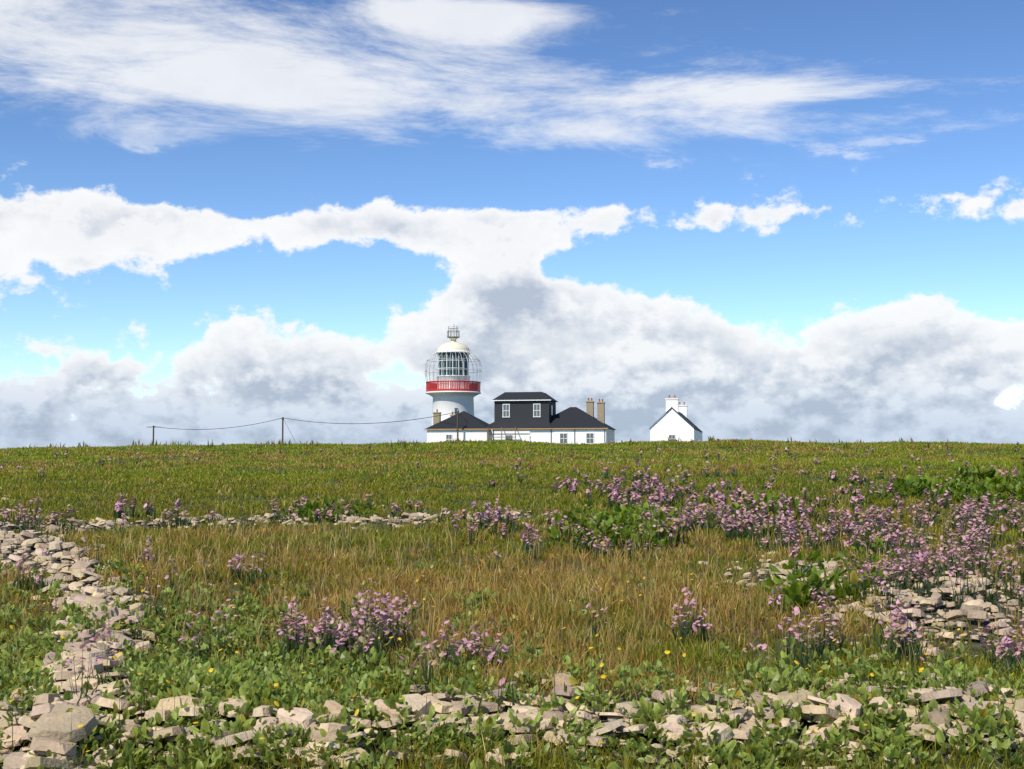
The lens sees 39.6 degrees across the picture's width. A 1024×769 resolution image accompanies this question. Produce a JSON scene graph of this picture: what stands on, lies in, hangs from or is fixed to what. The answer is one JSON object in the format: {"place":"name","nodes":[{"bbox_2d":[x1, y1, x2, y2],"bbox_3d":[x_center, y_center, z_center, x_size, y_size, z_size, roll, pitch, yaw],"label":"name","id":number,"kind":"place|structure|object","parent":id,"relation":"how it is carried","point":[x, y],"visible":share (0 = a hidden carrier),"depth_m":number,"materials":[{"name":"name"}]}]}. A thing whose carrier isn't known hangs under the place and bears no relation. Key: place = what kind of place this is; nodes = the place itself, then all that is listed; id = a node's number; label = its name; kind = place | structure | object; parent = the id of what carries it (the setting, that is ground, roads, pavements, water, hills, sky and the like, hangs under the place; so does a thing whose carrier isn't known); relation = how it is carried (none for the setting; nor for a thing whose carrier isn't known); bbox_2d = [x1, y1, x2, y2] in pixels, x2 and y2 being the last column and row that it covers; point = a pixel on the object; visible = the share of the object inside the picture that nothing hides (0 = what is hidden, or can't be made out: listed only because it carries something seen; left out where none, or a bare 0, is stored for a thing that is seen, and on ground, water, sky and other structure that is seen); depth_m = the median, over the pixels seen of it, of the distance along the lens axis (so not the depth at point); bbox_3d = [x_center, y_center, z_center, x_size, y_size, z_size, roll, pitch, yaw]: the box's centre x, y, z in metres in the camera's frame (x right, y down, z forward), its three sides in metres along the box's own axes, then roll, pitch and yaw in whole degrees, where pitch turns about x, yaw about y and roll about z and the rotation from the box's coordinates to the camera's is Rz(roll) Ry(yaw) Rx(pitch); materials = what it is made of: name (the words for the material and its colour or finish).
{"place":"outdoors","nodes":[
{"label":"outdoors","id":0,"kind":"place"},
{"bbox_2d":[0,438,1023,768],"bbox_3d":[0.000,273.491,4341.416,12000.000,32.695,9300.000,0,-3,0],"label":"terrain","id":1,"kind":"structure","parent":0,"point":[978,644],"depth_m":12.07,"materials":[{"name":"green plant"}]},
{"bbox_2d":[147,410,467,444],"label":"utility poles","id":2,"kind":"object","parent":1,"relation":"on","point":[457,413],"visible":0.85,"depth_m":225.84,"materials":[{"name":"wood"},{"name":"metal"}]},
{"bbox_2d":[425,325,481,424],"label":"lighthouse tower","id":3,"kind":"structure","parent":1,"relation":"on","point":[454,388],"depth_m":218.22,"materials":[{"name":"white paint"}]},
{"bbox_2d":[25,435,949,449],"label":"grass tufts","id":4,"kind":"object","parent":1,"relation":"on","point":[414,444],"visible":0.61,"depth_m":116.74,"materials":[{"name":"green plant"}]},
{"bbox_2d":[0,550,1023,768],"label":"low leafy plants","id":5,"kind":"object","parent":1,"relation":"on","point":[270,667],"visible":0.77,"depth_m":7.16,"materials":[{"name":"green plant"}]},
{"bbox_2d":[0,466,1023,768],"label":"stones","id":6,"kind":"object","parent":1,"relation":"on","point":[40,726],"visible":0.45,"depth_m":7.03,"materials":[{"name":"stone"}]},
{"bbox_2d":[0,459,1023,701],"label":"straw grass","id":7,"kind":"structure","parent":1,"relation":"on","point":[413,596],"depth_m":12.78,"materials":[{"name":"brown plant"}]},
{"bbox_2d":[1,438,1023,714],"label":"wildflowers","id":8,"kind":"object","parent":1,"relation":"on","point":[1007,642],"depth_m":14.70,"materials":[{"name":"purple plant"}]},
{"bbox_2d":[10,543,1022,768],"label":"yellow flower stems","id":9,"kind":"object","parent":1,"relation":"on","point":[400,659],"visible":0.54,"depth_m":7.67,"materials":[{"name":"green plant"}]},
{"bbox_2d":[0,484,1023,753],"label":"yellow flowers","id":10,"kind":"object","parent":9,"relation":"on","point":[400,646],"visible":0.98,"depth_m":7.58,"materials":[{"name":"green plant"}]},
{"bbox_2d":[424,392,615,443],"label":"keepers house","id":11,"kind":"structure","parent":1,"relation":"on","point":[530,416],"depth_m":204.98,"materials":[{"name":"white paint"}]},
{"bbox_2d":[277,462,1023,610],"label":"green bushes","id":12,"kind":"object","parent":1,"relation":"on","point":[626,516],"visible":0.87,"depth_m":20.79,"materials":[{"name":"green plant"}]},
{"bbox_2d":[650,395,701,441],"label":"white cottage","id":13,"kind":"structure","parent":1,"relation":"on","point":[674,421],"depth_m":201.76,"materials":[{"name":"paint"}]},
{"bbox_2d":[0,0,1023,448],"label":"sky","id":14,"kind":"structure","parent":0,"point":[802,220],"materials":[{"name":"blue"}]}
]}

